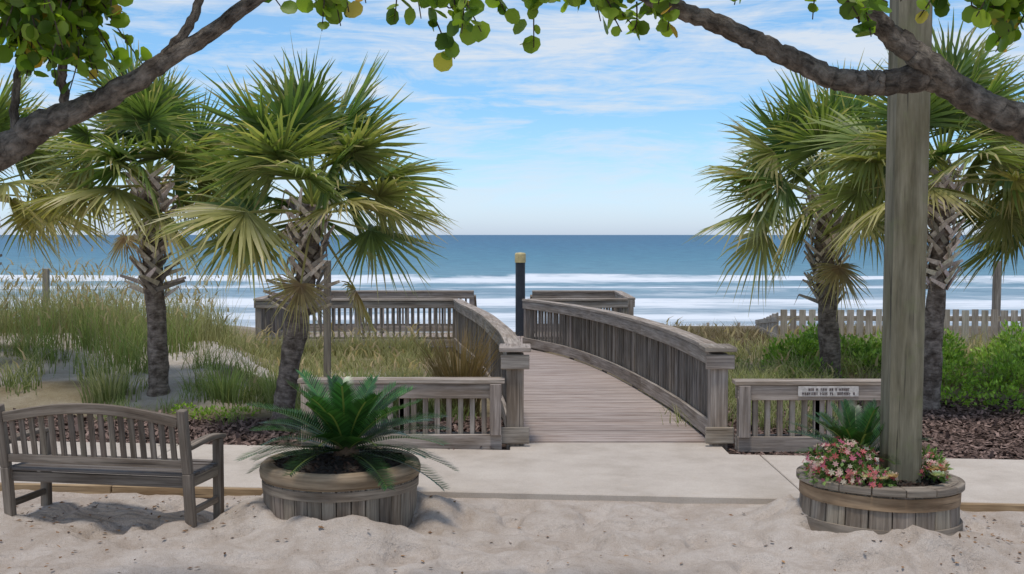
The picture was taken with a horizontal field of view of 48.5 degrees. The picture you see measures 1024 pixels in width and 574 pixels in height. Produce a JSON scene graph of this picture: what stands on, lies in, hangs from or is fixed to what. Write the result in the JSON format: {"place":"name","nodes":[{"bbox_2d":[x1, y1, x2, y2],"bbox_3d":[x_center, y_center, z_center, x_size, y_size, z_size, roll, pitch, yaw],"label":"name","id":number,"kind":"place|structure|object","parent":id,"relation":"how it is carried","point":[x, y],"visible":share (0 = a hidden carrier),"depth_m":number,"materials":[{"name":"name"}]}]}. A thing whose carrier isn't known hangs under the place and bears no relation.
{"place":"outdoors","nodes":[
{"label":"outdoors","id":0,"kind":"place"},
{"bbox_2d":[72,355,147,404],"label":"ornamental grass","id":1,"kind":"object","parent":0,"point":[107,391],"depth_m":13.79,"materials":[{"name":"green plant"}]},
{"bbox_2d":[186,354,257,407],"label":"ornamental grass","id":2,"kind":"object","parent":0,"point":[226,386],"depth_m":13.79,"materials":[{"name":"green plant"}]},
{"bbox_2d":[0,236,480,424],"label":"dune grass","id":3,"kind":"structure","parent":0,"point":[88,322],"depth_m":17.28,"materials":[{"name":"green plant"}]},
{"bbox_2d":[241,359,318,408],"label":"ornamental grass","id":4,"kind":"object","parent":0,"point":[270,383],"depth_m":14.00,"materials":[{"name":"green plant"}]},
{"bbox_2d":[323,365,397,376],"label":"ornamental grass","id":5,"kind":"object","parent":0,"point":[352,375],"depth_m":14.82,"materials":[{"name":"green plant"}]},
{"bbox_2d":[0,325,1023,573],"bbox_3d":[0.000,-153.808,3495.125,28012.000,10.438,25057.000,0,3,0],"label":"ground","id":6,"kind":"structure","parent":0,"point":[488,537],"depth_m":7.96,"materials":[{"name":"beige sand"}]},
{"bbox_2d":[42,268,49,310],"bbox_3d":[-7.590,0.340,18.535,0.110,1.282,0.090,0,3,0],"label":"timber stake","id":7,"kind":"object","parent":6,"relation":"on","point":[44,276],"visible":0.26,"depth_m":18.48,"materials":[{"name":"grey wood"}]},
{"bbox_2d":[0,65,123,274],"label":"palm tree","id":8,"kind":"object","parent":6,"relation":"on","point":[42,228],"visible":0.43,"depth_m":14.76,"materials":[{"name":"green plant"}]},
{"bbox_2d":[0,403,225,527],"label":"park bench","id":9,"kind":"object","parent":6,"relation":"on","point":[47,466],"visible":0.99,"depth_m":8.26,"materials":[{"name":"grey wood"}]},
{"bbox_2d":[4,29,282,396],"bbox_3d":[-4.488,-0.901,14.132,3.179,4.572,3.145,-2,3,-39],"label":"palm tree","id":10,"kind":"object","parent":6,"relation":"on","point":[149,117],"visible":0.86,"depth_m":13.79,"materials":[{"name":"green plant"}]},
{"bbox_2d":[7,408,504,449],"bbox_3d":[-3.042,1.548,12.169,6.037,0.190,2.527,0,3,0],"label":"mulch bed","id":11,"kind":"object","parent":6,"relation":"on","point":[196,431],"visible":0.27,"depth_m":12.24,"materials":[{"name":"brown wood"}]},
{"bbox_2d":[171,401,259,423],"bbox_3d":[-3.464,1.440,13.133,1.063,0.200,0.652,0,3,0],"label":"leafy ground cover","id":12,"kind":"object","parent":11,"relation":"on","point":[205,411],"visible":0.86,"depth_m":13.19,"materials":[{"name":"green plant"}]},
{"bbox_2d":[297,377,504,449],"bbox_3d":[-1.075,1.341,11.123,2.010,0.901,0.210,0,3,0],"label":"wooden fence","id":13,"kind":"object","parent":11,"relation":"on","point":[459,388],"visible":0.56,"depth_m":11.06,"materials":[{"name":"grey wood"}]},
{"bbox_2d":[0,0,580,170],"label":"sea grape tree","id":14,"kind":"object","parent":6,"relation":"on","point":[38,33],"visible":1,"depth_m":5.91,"materials":[{"name":"green plant"}]},
{"bbox_2d":[141,33,458,423],"bbox_3d":[-2.270,-0.612,12.867,3.418,4.488,3.823,0,3,0],"label":"palm tree","id":15,"kind":"object","parent":6,"relation":"on","point":[296,125],"visible":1,"depth_m":12.26,"materials":[{"name":"green plant"}]},
{"bbox_2d":[323,260,330,376],"bbox_3d":[-2.540,0.660,15.647,0.110,2.055,0.090,0,3,0],"label":"timber stake","id":16,"kind":"object","parent":6,"relation":"on","point":[327,349],"visible":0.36,"depth_m":15.60,"materials":[{"name":"grey wood"}]},
{"bbox_2d":[259,444,420,527],"bbox_3d":[-1.288,1.502,8.580,1.200,0.572,1.200,0,3,0],"label":"wooden planter","id":17,"kind":"object","parent":6,"relation":"on","point":[313,486],"visible":0.66,"depth_m":8.14,"materials":[{"name":"grey wood"}]},
{"bbox_2d":[236,368,458,490],"bbox_3d":[-1.210,1.051,8.592,1.643,0.824,1.644,0,3,0],"label":"sago palm","id":18,"kind":"object","parent":17,"relation":"in","point":[346,420],"visible":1,"depth_m":8.40,"materials":[{"name":"green plant"}]},
{"bbox_2d":[369,367,434,414],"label":"ornamental grass","id":19,"kind":"object","parent":6,"relation":"on","point":[397,401],"depth_m":13.60,"materials":[{"name":"green plant"}]},
{"bbox_2d":[405,319,519,416],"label":"ornamental grass","id":20,"kind":"object","parent":6,"relation":"on","point":[462,370],"depth_m":13.22,"materials":[{"name":"plant"}]},
{"bbox_2d":[253,290,736,450],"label":"boardwalk","id":21,"kind":"structure","parent":6,"relation":"on","point":[549,398],"depth_m":15.10,"materials":[{"name":"grey wood"}]},
{"bbox_2d":[0,482,1023,511],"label":"timber path edging","id":22,"kind":"object","parent":6,"relation":"on","point":[203,492],"visible":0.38,"depth_m":9.34,"materials":[{"name":"brown wood"}]},
{"bbox_2d":[0,495,1023,573],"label":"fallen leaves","id":23,"kind":"object","parent":6,"relation":"on","point":[431,532],"visible":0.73,"depth_m":8.06,"materials":[{"name":"brown plant"}]},
{"bbox_2d":[515,252,525,339],"bbox_3d":[0.180,0.909,24.668,0.236,3.320,0.236,0,3,0],"label":"marker pile","id":24,"kind":"object","parent":6,"relation":"on","point":[520,259],"visible":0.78,"depth_m":24.55,"materials":[{"name":"black wood"}]},
{"bbox_2d":[735,357,818,378],"bbox_3d":[3.584,1.198,16.757,2.611,0.433,2.119,2,3,38],"label":"leafy ground cover","id":25,"kind":"object","parent":6,"relation":"on","point":[736,361],"visible":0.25,"depth_m":15.74,"materials":[{"name":"green plant"}]},
{"bbox_2d":[566,0,1023,143],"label":"sea grape tree","id":26,"kind":"object","parent":6,"relation":"on","point":[927,68],"visible":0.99,"depth_m":5.90,"materials":[{"name":"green plant"}]},
{"bbox_2d":[685,51,951,378],"bbox_3d":[4.488,-1.006,16.404,4.132,4.889,3.726,0,3,0],"label":"palm tree","id":27,"kind":"object","parent":6,"relation":"on","point":[760,181],"visible":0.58,"depth_m":16.20,"materials":[{"name":"green plant"}]},
{"bbox_2d":[646,315,1023,433],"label":"dune grass","id":28,"kind":"structure","parent":6,"relation":"on","point":[705,332],"depth_m":16.82,"materials":[{"name":"green plant"}]},
{"bbox_2d":[728,393,1023,459],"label":"mulch bed","id":29,"kind":"object","parent":6,"relation":"on","point":[974,431],"visible":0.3,"depth_m":12.19,"materials":[{"name":"brown wood"}]},
{"bbox_2d":[732,379,880,453],"bbox_3d":[2.945,1.347,10.993,1.610,0.901,0.210,0,3,0],"label":"wooden fence","id":30,"kind":"object","parent":29,"relation":"on","point":[747,391],"visible":0.52,"depth_m":10.93,"materials":[{"name":"grey wood"}]},
{"bbox_2d":[798,386,858,396],"bbox_3d":[3.030,1.001,10.895,0.580,0.098,0.016,0,3,0],"label":"sign board","id":31,"kind":"object","parent":30,"relation":"attached to","point":[828,391],"visible":1,"depth_m":10.89,"materials":[{"name":"white metal"}]},
{"bbox_2d":[796,462,964,535],"bbox_3d":[2.667,1.571,8.288,1.171,0.522,1.169,1,1,0],"label":"wooden planter","id":32,"kind":"object","parent":6,"relation":"on","point":[834,506],"visible":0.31,"depth_m":7.82,"materials":[{"name":"grey wood"}]},
{"bbox_2d":[798,436,883,485],"bbox_3d":[2.355,1.226,8.124,0.620,0.340,0.576,0,3,0],"label":"flower cluster","id":33,"kind":"object","parent":32,"relation":"in","point":[831,459],"visible":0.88,"depth_m":8.04,"materials":[{"name":"pink plant"}]},
{"bbox_2d":[786,399,931,475],"bbox_3d":[2.551,1.122,8.460,1.041,0.606,1.185,0,3,0],"label":"sago palm","id":34,"kind":"object","parent":32,"relation":"in","point":[856,421],"visible":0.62,"depth_m":8.42,"materials":[{"name":"green plant"}]},
{"bbox_2d":[844,462,899,488],"bbox_3d":[2.507,1.312,7.929,0.398,0.202,0.362,0,3,0],"label":"flower cluster","id":35,"kind":"object","parent":32,"relation":"in","point":[875,474],"visible":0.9,"depth_m":7.86,"materials":[{"name":"pink plant"}]},
{"bbox_2d":[878,475,888,479],"bbox_3d":[2.547,1.310,7.823,0.087,0.034,0.093,0,3,0],"label":"succulent plant","id":36,"kind":"object","parent":32,"relation":"in","point":[883,477],"visible":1,"depth_m":7.80,"materials":[{"name":"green plant"}]},
{"bbox_2d":[885,471,897,478],"bbox_3d":[2.616,1.302,7.874,0.116,0.046,0.124,0,3,0],"label":"succulent plant","id":37,"kind":"object","parent":32,"relation":"in","point":[892,474],"visible":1,"depth_m":7.85,"materials":[{"name":"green plant"}]},
{"bbox_2d":[879,0,932,482],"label":"timber post","id":38,"kind":"object","parent":32,"relation":"on","point":[905,247],"visible":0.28,"depth_m":8.02,"materials":[{"name":"grey wood"}]},
{"bbox_2d":[917,444,952,482],"bbox_3d":[2.994,1.264,8.184,0.298,0.281,0.434,0,3,0],"label":"flower cluster","id":39,"kind":"object","parent":32,"relation":"in","point":[928,456],"visible":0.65,"depth_m":8.11,"materials":[{"name":"pink plant"}]},
{"bbox_2d":[923,463,947,471],"bbox_3d":[2.994,1.282,8.056,0.175,0.069,0.186,0,3,0],"label":"succulent plant","id":40,"kind":"object","parent":32,"relation":"in","point":[934,465],"visible":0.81,"depth_m":8.02,"materials":[{"name":"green plant"}]},
{"bbox_2d":[929,470,945,476],"bbox_3d":[2.956,1.300,7.914,0.116,0.046,0.124,0,3,0],"label":"succulent plant","id":41,"kind":"object","parent":32,"relation":"in","point":[938,473],"visible":1,"depth_m":7.89,"materials":[{"name":"green plant"}]},
{"bbox_2d":[755,309,1023,347],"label":"picket fence","id":42,"kind":"object","parent":6,"relation":"on","point":[850,318],"visible":0.51,"depth_m":20.48,"materials":[{"name":"grey wood"}]},
{"bbox_2d":[760,319,1023,390],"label":"coastal shrub","id":43,"kind":"object","parent":6,"relation":"on","point":[791,341],"visible":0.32,"depth_m":17.20,"materials":[{"name":"green plant"}]},
{"bbox_2d":[784,318,1023,378],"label":"coastal shrub","id":44,"kind":"object","parent":6,"relation":"on","point":[945,337],"visible":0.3,"depth_m":17.53,"materials":[{"name":"green plant"}]},
{"bbox_2d":[790,9,1023,411],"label":"palm tree","id":45,"kind":"object","parent":6,"relation":"on","point":[865,156],"visible":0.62,"depth_m":13.56,"materials":[{"name":"green plant"}]},
{"bbox_2d":[802,329,1023,384],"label":"coastal shrub","id":46,"kind":"object","parent":6,"relation":"on","point":[855,339],"visible":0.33,"depth_m":17.19,"materials":[{"name":"green plant"}]},
{"bbox_2d":[929,72,1023,291],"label":"palm tree","id":47,"kind":"object","parent":6,"relation":"on","point":[967,265],"visible":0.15,"depth_m":14.66,"materials":[{"name":"green plant"}]},
{"bbox_2d":[940,347,1023,413],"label":"leafy ground cover","id":48,"kind":"object","parent":6,"relation":"on","point":[966,387],"visible":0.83,"depth_m":14.55,"materials":[{"name":"green plant"}]},
{"bbox_2d":[992,261,1001,333],"bbox_3d":[8.910,0.395,20.940,0.140,1.752,0.120,0,3,0],"label":"timber stake","id":49,"kind":"object","parent":6,"relation":"on","point":[996,290],"visible":0.38,"depth_m":20.87,"materials":[{"name":"grey wood"}]},
{"bbox_2d":[0,235,1023,331],"bbox_3d":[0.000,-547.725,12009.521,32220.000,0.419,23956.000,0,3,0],"label":"sea","id":50,"kind":"structure","parent":0,"point":[661,278],"depth_m":108.95,"materials":[{"name":"liquid"}]},
{"bbox_2d":[0,441,1023,503],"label":"concrete path","id":51,"kind":"structure","parent":0,"point":[689,473],"depth_m":9.88,"materials":[{"name":"beige concrete"}]},
{"bbox_2d":[0,0,1023,234],"label":"sky","id":52,"kind":"structure","parent":0,"point":[591,131],"materials":[{"name":"blue"}]}
]}

